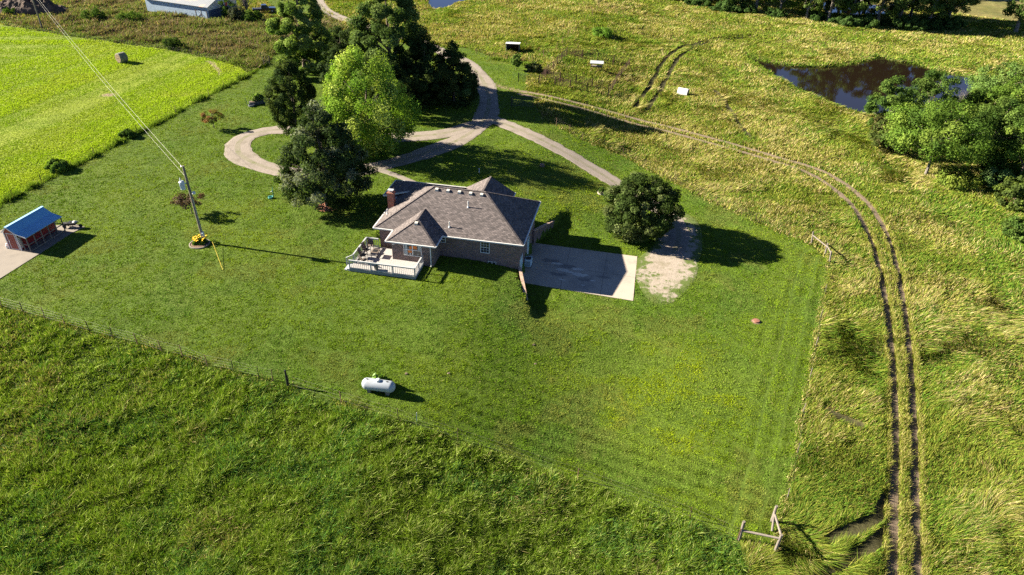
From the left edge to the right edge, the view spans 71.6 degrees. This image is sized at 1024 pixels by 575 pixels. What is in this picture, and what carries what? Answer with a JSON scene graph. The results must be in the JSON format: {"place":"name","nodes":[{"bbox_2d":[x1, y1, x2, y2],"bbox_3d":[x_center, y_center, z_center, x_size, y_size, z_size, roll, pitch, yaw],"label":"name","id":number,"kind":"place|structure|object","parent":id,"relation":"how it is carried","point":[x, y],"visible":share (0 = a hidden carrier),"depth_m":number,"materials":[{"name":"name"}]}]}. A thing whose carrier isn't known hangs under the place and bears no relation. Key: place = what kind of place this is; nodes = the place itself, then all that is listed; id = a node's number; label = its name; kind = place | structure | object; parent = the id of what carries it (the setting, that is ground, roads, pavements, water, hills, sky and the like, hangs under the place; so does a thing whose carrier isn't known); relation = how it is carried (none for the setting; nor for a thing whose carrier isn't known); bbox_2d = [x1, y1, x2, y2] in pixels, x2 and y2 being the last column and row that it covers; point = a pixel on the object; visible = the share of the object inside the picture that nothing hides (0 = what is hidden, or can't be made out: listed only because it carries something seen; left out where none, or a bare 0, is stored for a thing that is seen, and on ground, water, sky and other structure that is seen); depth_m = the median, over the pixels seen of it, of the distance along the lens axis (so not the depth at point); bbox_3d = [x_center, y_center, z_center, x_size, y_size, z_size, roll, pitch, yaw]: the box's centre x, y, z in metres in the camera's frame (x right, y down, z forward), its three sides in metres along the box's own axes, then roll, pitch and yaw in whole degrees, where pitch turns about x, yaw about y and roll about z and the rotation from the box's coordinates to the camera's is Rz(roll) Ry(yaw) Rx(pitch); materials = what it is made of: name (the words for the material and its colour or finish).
{"place":"outdoors","nodes":[
{"label":"outdoors","id":0,"kind":"place"},
{"bbox_2d":[0,224,84,278],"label":"concrete pavement","id":1,"kind":"structure","parent":0,"point":[11,260],"depth_m":77.12,"materials":[{"name":"concrete"}]},
{"bbox_2d":[1,206,65,251],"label":"garden shed","id":2,"kind":"structure","parent":1,"relation":"on","point":[29,229],"depth_m":77.70,"materials":[{"name":"red"}]},
{"bbox_2d":[6,234,18,248],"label":"door","id":3,"kind":"structure","parent":2,"relation":"in","point":[11,238],"depth_m":76.73,"materials":[{"name":"red"}]},
{"bbox_2d":[0,24,256,200],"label":"hayfield grass","id":4,"kind":"structure","parent":0,"point":[86,148],"depth_m":122.26,"materials":[{"name":"plant"}]},
{"bbox_2d":[224,0,499,176],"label":"gravel road","id":5,"kind":"structure","parent":0,"point":[239,151],"depth_m":107.04,"materials":[{"name":"gravel"}]},
{"bbox_2d":[379,169,415,181],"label":"front path","id":6,"kind":"structure","parent":0,"point":[395,175],"depth_m":95.74,"materials":[{"name":"concrete"}]},
{"bbox_2d":[0,0,1023,574],"bbox_3d":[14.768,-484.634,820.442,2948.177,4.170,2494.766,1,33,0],"label":"ground","id":7,"kind":"structure","parent":0,"point":[984,8],"depth_m":69.33,"materials":[{"name":"plant"}]},
{"bbox_2d":[0,0,68,15],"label":"dirt pile","id":8,"kind":"object","parent":7,"relation":"on","point":[25,7],"visible":0.84,"depth_m":167.38,"materials":[{"name":"soil"}]},
{"bbox_2d":[43,158,68,173],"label":"green bush","id":9,"kind":"object","parent":7,"relation":"on","point":[52,165],"visible":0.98,"depth_m":93.97,"materials":[{"name":"green plant"}]},
{"bbox_2d":[79,7,105,19],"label":"green bush","id":10,"kind":"object","parent":7,"relation":"on","point":[94,12],"visible":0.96,"depth_m":164.21,"materials":[{"name":"green plant"}]},
{"bbox_2d":[115,52,127,62],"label":"hay bale","id":11,"kind":"object","parent":7,"relation":"on","point":[120,57],"visible":1,"depth_m":135.86},
{"bbox_2d":[117,128,137,138],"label":"green bush","id":12,"kind":"object","parent":7,"relation":"on","point":[130,133],"visible":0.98,"depth_m":104.48,"materials":[{"name":"green plant"}]},
{"bbox_2d":[115,10,142,21],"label":"green bush","id":13,"kind":"object","parent":7,"relation":"on","point":[133,14],"visible":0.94,"depth_m":164.09,"materials":[{"name":"green plant"}]},
{"bbox_2d":[1,60,261,198],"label":"wire fence","id":14,"kind":"object","parent":7,"relation":"on","point":[135,129],"visible":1,"depth_m":106.30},
{"bbox_2d":[0,298,272,379],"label":"wire fence","id":15,"kind":"object","parent":7,"relation":"on","point":[139,342],"visible":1,"depth_m":63.31,"materials":[{"name":"metal"}]},
{"bbox_2d":[162,37,182,49],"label":"green bush","id":16,"kind":"object","parent":7,"relation":"on","point":[171,42],"visible":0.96,"depth_m":144.28,"materials":[{"name":"green plant"}]},
{"bbox_2d":[0,0,347,71],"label":"weed growth","id":17,"kind":"object","parent":7,"relation":"on","point":[193,31],"visible":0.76,"depth_m":157.25,"materials":[{"name":"green plant"}]},
{"bbox_2d":[170,192,204,212],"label":"plum tree","id":18,"kind":"object","parent":7,"relation":"on","point":[180,201],"visible":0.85,"depth_m":83.70,"materials":[{"name":"brown plant"}]},
{"bbox_2d":[145,0,236,18],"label":"metal barn","id":19,"kind":"structure","parent":7,"relation":"on","point":[208,9],"depth_m":168.41,"materials":[{"name":"metal"}]},
{"bbox_2d":[195,9,207,18],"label":"sliding door","id":20,"kind":"structure","parent":19,"relation":"in","point":[200,13],"depth_m":167.10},
{"bbox_2d":[189,239,209,248],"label":"flower bed","id":21,"kind":"object","parent":7,"relation":"on","point":[198,246],"visible":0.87,"depth_m":78.85,"materials":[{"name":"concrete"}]},
{"bbox_2d":[179,165,204,237],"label":"utility pole","id":22,"kind":"object","parent":21,"relation":"on","point":[182,187],"visible":1,"depth_m":76.26,"materials":[{"name":"grey wood"}]},
{"bbox_2d":[192,234,207,245],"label":"lily plant","id":23,"kind":"object","parent":21,"relation":"in","point":[198,240],"visible":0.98,"depth_m":79.02,"materials":[{"name":"yellow plant"}]},
{"bbox_2d":[200,109,224,127],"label":"redbud tree","id":24,"kind":"object","parent":7,"relation":"on","point":[214,118],"visible":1,"depth_m":107.36,"materials":[{"name":"brown plant"}]},
{"bbox_2d":[218,0,235,17],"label":"green bush","id":25,"kind":"object","parent":7,"relation":"on","point":[223,12],"visible":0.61,"depth_m":166.44,"materials":[{"name":"green plant"}]},
{"bbox_2d":[227,4,246,19],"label":"green bush","id":26,"kind":"object","parent":7,"relation":"on","point":[233,12],"visible":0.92,"depth_m":165.23,"materials":[{"name":"green plant"}]},
{"bbox_2d":[241,9,262,21],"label":"green bush","id":27,"kind":"object","parent":7,"relation":"on","point":[249,16],"visible":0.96,"depth_m":165.06,"materials":[{"name":"green plant"}]},
{"bbox_2d":[249,91,267,104],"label":"planter trough","id":28,"kind":"object","parent":7,"relation":"on","point":[257,98],"visible":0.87,"depth_m":117.97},
{"bbox_2d":[252,4,275,11],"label":"pickup truck","id":29,"kind":"object","parent":7,"relation":"on","point":[264,7],"visible":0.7,"depth_m":173.58,"materials":[{"name":"black paint"}]},
{"bbox_2d":[262,58,317,135],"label":"cedar tree","id":30,"kind":"object","parent":7,"relation":"on","point":[283,116],"visible":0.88,"depth_m":101.74,"materials":[{"name":"green plant"}]},
{"bbox_2d":[265,0,331,79],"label":"tall tree","id":31,"kind":"object","parent":7,"relation":"on","point":[302,45],"visible":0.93,"depth_m":126.24,"materials":[{"name":"green plant"}]},
{"bbox_2d":[272,99,378,211],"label":"oak tree","id":32,"kind":"object","parent":7,"relation":"on","point":[338,159],"visible":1,"depth_m":82.17,"materials":[{"name":"green plant"}]},
{"bbox_2d":[316,48,355,91],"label":"round tree","id":33,"kind":"object","parent":7,"relation":"on","point":[321,64],"visible":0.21,"depth_m":120.19,"materials":[{"name":"green plant"}]},
{"bbox_2d":[327,25,353,55],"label":"round tree","id":34,"kind":"object","parent":7,"relation":"on","point":[342,40],"visible":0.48,"depth_m":137.91,"materials":[{"name":"green plant"}]},
{"bbox_2d":[318,44,422,158],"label":"maple tree","id":35,"kind":"object","parent":7,"relation":"on","point":[367,113],"visible":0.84,"depth_m":95.71,"materials":[{"name":"green plant"}]},
{"bbox_2d":[0,306,752,574],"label":"meadow grass","id":36,"kind":"structure","parent":7,"relation":"on","point":[422,548],"depth_m":50.90,"materials":[{"name":"plant"}]},
{"bbox_2d":[362,378,395,395],"bbox_3d":[-11.100,8.200,59.096,2.880,1.550,1.000,7,33,8],"label":"propane tank","id":37,"kind":"object","parent":7,"relation":"on","point":[369,385],"visible":1,"depth_m":58.65,"materials":[{"name":"metal"}]},
{"bbox_2d":[372,373,391,380],"bbox_3d":[-11.023,7.746,59.826,2.309,1.392,1.207,7,33,8],"label":"weed clump","id":38,"kind":"object","parent":7,"relation":"on","point":[380,376],"visible":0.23,"depth_m":59.53,"materials":[{"name":"green plant"}]},
{"bbox_2d":[344,237,423,279],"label":"wooden deck","id":39,"kind":"structure","parent":7,"relation":"on","point":[387,263],"depth_m":75.33,"materials":[{"name":"paint"}]},
{"bbox_2d":[346,0,427,92],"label":"tall tree","id":40,"kind":"object","parent":7,"relation":"on","point":[364,37],"visible":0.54,"depth_m":114.32,"materials":[{"name":"green plant"}]},
{"bbox_2d":[367,57,413,111],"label":"cedar tree","id":41,"kind":"object","parent":7,"relation":"on","point":[400,75],"visible":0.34,"depth_m":112.55,"materials":[{"name":"green plant"}]},
{"bbox_2d":[399,29,452,109],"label":"cedar tree","id":42,"kind":"object","parent":7,"relation":"on","point":[423,49],"visible":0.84,"depth_m":115.03,"materials":[{"name":"green plant"}]},
{"bbox_2d":[428,0,463,8],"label":"water","id":43,"kind":"structure","parent":7,"relation":"on","point":[434,4],"depth_m":189.26,"materials":[{"name":"blue liquid"}]},
{"bbox_2d":[428,40,479,108],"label":"cedar tree","id":44,"kind":"object","parent":7,"relation":"on","point":[467,78],"visible":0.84,"depth_m":116.67,"materials":[{"name":"green plant"}]},
{"bbox_2d":[373,176,540,268],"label":"brick house","id":45,"kind":"structure","parent":7,"relation":"on","point":[490,219],"depth_m":77.46,"materials":[{"name":"brick"}]},
{"bbox_2d":[403,245,421,256],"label":"window","id":46,"kind":"structure","parent":45,"relation":"in","point":[409,250],"depth_m":75.69,"materials":[{"name":"glass"}]},
{"bbox_2d":[480,242,489,253],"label":"window","id":47,"kind":"structure","parent":45,"relation":"in","point":[484,246],"depth_m":76.62,"materials":[{"name":"glass"}]},
{"bbox_2d":[0,45,991,574],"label":"verge growth","id":48,"kind":"object","parent":7,"relation":"on","point":[902,441],"visible":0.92,"depth_m":65.76,"materials":[{"name":"green plant"}]},
{"bbox_2d":[0,0,1023,574],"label":"pasture grass","id":49,"kind":"structure","parent":7,"relation":"on","point":[976,514],"depth_m":95.85,"materials":[{"name":"plant"}]},
{"bbox_2d":[505,41,520,51],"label":"loafing shed","id":50,"kind":"structure","parent":7,"relation":"on","point":[516,45],"depth_m":149.02,"materials":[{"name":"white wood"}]},
{"bbox_2d":[287,375,740,539],"bbox_3d":[-1.248,12.432,55.067,37.289,3.456,1.057,13,35,17],"label":"wire fence","id":51,"kind":"object","parent":7,"relation":"on","point":[517,452],"visible":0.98,"depth_m":54.76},
{"bbox_2d":[510,53,521,66],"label":"pear tree","id":52,"kind":"object","parent":7,"relation":"on","point":[516,59],"visible":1,"depth_m":136.60,"materials":[{"name":"green plant"}]},
{"bbox_2d":[511,96,533,106],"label":"corral panel","id":53,"kind":"object","parent":7,"relation":"on","point":[522,102],"visible":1,"depth_m":119.54,"materials":[{"name":"metal"}]},
{"bbox_2d":[518,267,527,299],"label":"retaining wall","id":54,"kind":"structure","parent":7,"relation":"on","point":[521,278],"depth_m":75.64,"materials":[{"name":"concrete"}]},
{"bbox_2d":[524,61,542,71],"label":"green bush","id":55,"kind":"object","parent":7,"relation":"on","point":[534,66],"visible":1,"depth_m":137.16,"materials":[{"name":"green plant"}]},
{"bbox_2d":[532,220,554,244],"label":"retaining wall","id":56,"kind":"structure","parent":7,"relation":"on","point":[537,232],"depth_m":85.34,"materials":[{"name":"brick"}]},
{"bbox_2d":[485,116,688,254],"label":"gravel lane","id":57,"kind":"structure","parent":7,"relation":"on","point":[677,240],"depth_m":102.76,"materials":[{"name":"gravel"}]},
{"bbox_2d":[590,60,603,70],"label":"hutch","id":58,"kind":"object","parent":7,"relation":"on","point":[596,62],"visible":0.95,"depth_m":140.66,"materials":[{"name":"white wood"}]},
{"bbox_2d":[592,26,613,37],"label":"green bush","id":59,"kind":"object","parent":7,"relation":"on","point":[602,31],"visible":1,"depth_m":163.24,"materials":[{"name":"green plant"}]},
{"bbox_2d":[602,171,685,242],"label":"round tree","id":60,"kind":"object","parent":7,"relation":"on","point":[625,213],"visible":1,"depth_m":83.16,"materials":[{"name":"green plant"}]},
{"bbox_2d":[542,117,790,234],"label":"wire fence","id":61,"kind":"object","parent":7,"relation":"on","point":[674,180],"visible":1,"depth_m":99.85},
{"bbox_2d":[635,213,702,303],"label":"gravel parking","id":62,"kind":"structure","parent":7,"relation":"on","point":[659,263],"depth_m":80.80,"materials":[{"name":"gravel"}]},
{"bbox_2d":[693,0,711,6],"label":"undergrowth bush","id":63,"kind":"object","parent":7,"relation":"on","point":[703,2],"visible":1,"depth_m":199.62,"materials":[{"name":"green plant"}]},
{"bbox_2d":[716,0,736,11],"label":"undergrowth bush","id":64,"kind":"object","parent":7,"relation":"on","point":[725,6],"visible":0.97,"depth_m":194.41,"materials":[{"name":"green plant"}]},
{"bbox_2d":[733,2,757,13],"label":"undergrowth bush","id":65,"kind":"object","parent":7,"relation":"on","point":[750,8],"visible":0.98,"depth_m":193.52,"materials":[{"name":"green plant"}]},
{"bbox_2d":[738,505,782,551],"bbox_3d":[17.439,16.779,50.250,2.655,2.070,3.003,8,34,10],"label":"log brace","id":66,"kind":"object","parent":7,"relation":"on","point":[773,519],"visible":1,"depth_m":49.37,"materials":[{"name":"brown wood"}]},
{"bbox_2d":[764,7,785,17],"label":"undergrowth bush","id":67,"kind":"object","parent":7,"relation":"on","point":[774,13],"visible":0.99,"depth_m":190.91,"materials":[{"name":"green plant"}]},
{"bbox_2d":[768,0,794,8],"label":"woodland tree","id":68,"kind":"object","parent":7,"relation":"on","point":[787,2],"visible":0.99,"depth_m":190.82,"materials":[{"name":"green plant"}]},
{"bbox_2d":[787,285,826,497],"bbox_3d":[27.346,7.884,64.951,0.201,1.440,31.315,15,36,20],"label":"wire fence","id":69,"kind":"object","parent":7,"relation":"on","point":[807,391],"visible":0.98,"depth_m":62.16,"materials":[{"name":"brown metal"}]},
{"bbox_2d":[799,0,824,17],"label":"woodland tree","id":70,"kind":"object","parent":7,"relation":"on","point":[811,6],"visible":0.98,"depth_m":187.09,"materials":[{"name":"green plant"}]},
{"bbox_2d":[810,10,827,20],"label":"undergrowth bush","id":71,"kind":"object","parent":7,"relation":"on","point":[814,16],"visible":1,"depth_m":187.87,"materials":[{"name":"green plant"}]},
{"bbox_2d":[811,231,831,260],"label":"log brace","id":72,"kind":"object","parent":7,"relation":"on","point":[823,244],"visible":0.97,"depth_m":83.98,"materials":[{"name":"brown wood"}]},
{"bbox_2d":[814,0,848,21],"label":"woodland tree","id":73,"kind":"object","parent":7,"relation":"on","point":[830,7],"visible":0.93,"depth_m":185.93,"materials":[{"name":"green plant"}]},
{"bbox_2d":[828,16,844,23],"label":"undergrowth bush","id":74,"kind":"object","parent":7,"relation":"on","point":[832,20],"visible":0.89,"depth_m":185.64,"materials":[{"name":"green plant"}]},
{"bbox_2d":[838,13,862,26],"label":"undergrowth bush","id":75,"kind":"object","parent":7,"relation":"on","point":[847,19],"visible":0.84,"depth_m":183.21,"materials":[{"name":"green plant"}]},
{"bbox_2d":[836,0,879,20],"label":"woodland tree","id":76,"kind":"object","parent":7,"relation":"on","point":[859,6],"visible":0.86,"depth_m":182.28,"materials":[{"name":"green plant"}]},
{"bbox_2d":[852,12,879,27],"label":"undergrowth bush","id":77,"kind":"object","parent":7,"relation":"on","point":[870,20],"visible":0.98,"depth_m":182.31,"materials":[{"name":"green plant"}]},
{"bbox_2d":[867,0,904,23],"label":"woodland tree","id":78,"kind":"object","parent":7,"relation":"on","point":[880,9],"visible":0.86,"depth_m":182.50,"materials":[{"name":"green plant"}]},
{"bbox_2d":[863,75,917,133],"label":"pond tree","id":79,"kind":"object","parent":7,"relation":"on","point":[888,101],"visible":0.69,"depth_m":113.56,"materials":[{"name":"green plant"}]},
{"bbox_2d":[867,113,916,151],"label":"bush","id":80,"kind":"object","parent":7,"relation":"on","point":[877,127],"visible":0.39,"depth_m":111.03,"materials":[{"name":"green plant"}]},
{"bbox_2d":[892,14,917,30],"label":"undergrowth bush","id":81,"kind":"object","parent":7,"relation":"on","point":[899,23],"visible":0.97,"depth_m":181.26,"materials":[{"name":"green plant"}]},
{"bbox_2d":[881,0,931,19],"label":"woodland tree","id":82,"kind":"object","parent":7,"relation":"on","point":[907,5],"visible":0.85,"depth_m":180.75,"materials":[{"name":"green plant"}]},
{"bbox_2d":[902,17,927,31],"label":"undergrowth bush","id":83,"kind":"object","parent":7,"relation":"on","point":[922,25],"visible":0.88,"depth_m":180.52,"materials":[{"name":"green plant"}]},
{"bbox_2d":[915,0,953,19],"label":"woodland tree","id":84,"kind":"object","parent":7,"relation":"on","point":[933,9],"visible":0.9,"depth_m":179.93,"materials":[{"name":"green plant"}]},
{"bbox_2d":[906,67,963,130],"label":"pond tree","id":85,"kind":"object","parent":7,"relation":"on","point":[926,85],"visible":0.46,"depth_m":115.03,"materials":[{"name":"green plant"}]},
{"bbox_2d":[880,97,998,175],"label":"pond tree","id":86,"kind":"object","parent":7,"relation":"on","point":[936,127],"visible":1,"depth_m":98.82,"materials":[{"name":"green plant"}]},
{"bbox_2d":[932,15,961,30],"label":"undergrowth bush","id":87,"kind":"object","parent":7,"relation":"on","point":[951,26],"visible":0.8,"depth_m":181.84,"materials":[{"name":"green plant"}]},
{"bbox_2d":[939,0,980,15],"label":"woodland tree","id":88,"kind":"object","parent":7,"relation":"on","point":[953,7],"visible":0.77,"depth_m":181.60,"materials":[{"name":"green plant"}]},
{"bbox_2d":[935,165,985,190],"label":"green bush","id":89,"kind":"object","parent":7,"relation":"on","point":[952,176],"visible":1,"depth_m":100.55,"materials":[{"name":"green plant"}]},
{"bbox_2d":[956,86,1012,133],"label":"pond tree","id":90,"kind":"object","parent":7,"relation":"on","point":[974,96],"visible":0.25,"depth_m":115.62,"materials":[{"name":"green plant"}]},
{"bbox_2d":[954,96,1023,171],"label":"pond tree","id":91,"kind":"object","parent":7,"relation":"on","point":[1011,119],"visible":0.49,"depth_m":101.69,"materials":[{"name":"green plant"}]},
{"bbox_2d":[964,60,1023,103],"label":"pond tree","id":92,"kind":"object","parent":7,"relation":"on","point":[981,80],"visible":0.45,"depth_m":125.48,"materials":[{"name":"green plant"}]},
{"bbox_2d":[978,167,1017,191],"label":"green bush","id":93,"kind":"object","parent":7,"relation":"on","point":[988,175],"visible":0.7,"depth_m":99.79,"materials":[{"name":"green plant"}]},
{"bbox_2d":[977,80,1023,136],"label":"pond tree","id":94,"kind":"object","parent":7,"relation":"on","point":[1012,90],"visible":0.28,"depth_m":116.24,"materials":[{"name":"green plant"}]},
{"bbox_2d":[983,124,1023,181],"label":"pond tree","id":95,"kind":"object","parent":7,"relation":"on","point":[1011,153],"visible":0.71,"depth_m":100.18,"materials":[{"name":"green plant"}]},
{"bbox_2d":[992,175,1023,211],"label":"cedar bush","id":96,"kind":"object","parent":7,"relation":"on","point":[1013,187],"visible":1,"depth_m":94.23,"materials":[{"name":"green plant"}]},
{"bbox_2d":[997,56,1023,95],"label":"pond tree","id":97,"kind":"object","parent":7,"relation":"on","point":[1017,80],"visible":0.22,"depth_m":127.37,"materials":[{"name":"green plant"}]},
{"bbox_2d":[1001,215,1023,241],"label":"green bush","id":98,"kind":"object","parent":7,"relation":"on","point":[1014,232],"visible":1,"depth_m":87.58,"materials":[{"name":"green plant"}]},
{"bbox_2d":[1002,0,1023,32],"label":"woodland tree","id":99,"kind":"object","parent":7,"relation":"on","point":[1010,10],"visible":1,"depth_m":177.33,"materials":[{"name":"green plant"}]},
{"bbox_2d":[523,243,636,300],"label":"concrete driveway","id":100,"kind":"structure","parent":0,"point":[607,274],"depth_m":79.82,"materials":[{"name":"concrete"}]},
{"bbox_2d":[525,256,532,267],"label":"air conditioner","id":101,"kind":"object","parent":100,"relation":"on","point":[528,262],"visible":0.99,"depth_m":80.16,"materials":[{"name":"metal"}]},
{"bbox_2d":[677,87,688,95],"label":"calf hutch","id":102,"kind":"object","parent":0,"point":[683,91],"visible":1,"depth_m":133.31,"materials":[{"name":"white paint"}]},
{"bbox_2d":[518,91,921,574],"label":"dirt track","id":103,"kind":"structure","parent":0,"point":[893,526],"depth_m":64.04,"materials":[{"name":"soil"}]},
{"bbox_2d":[823,1,889,14],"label":"water","id":104,"kind":"structure","parent":0,"point":[837,11],"depth_m":201.30,"materials":[{"name":"blue liquid"}]},
{"bbox_2d":[748,57,973,113],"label":"water","id":105,"kind":"structure","parent":0,"point":[853,86],"depth_m":145.83,"materials":[{"name":"black liquid"}]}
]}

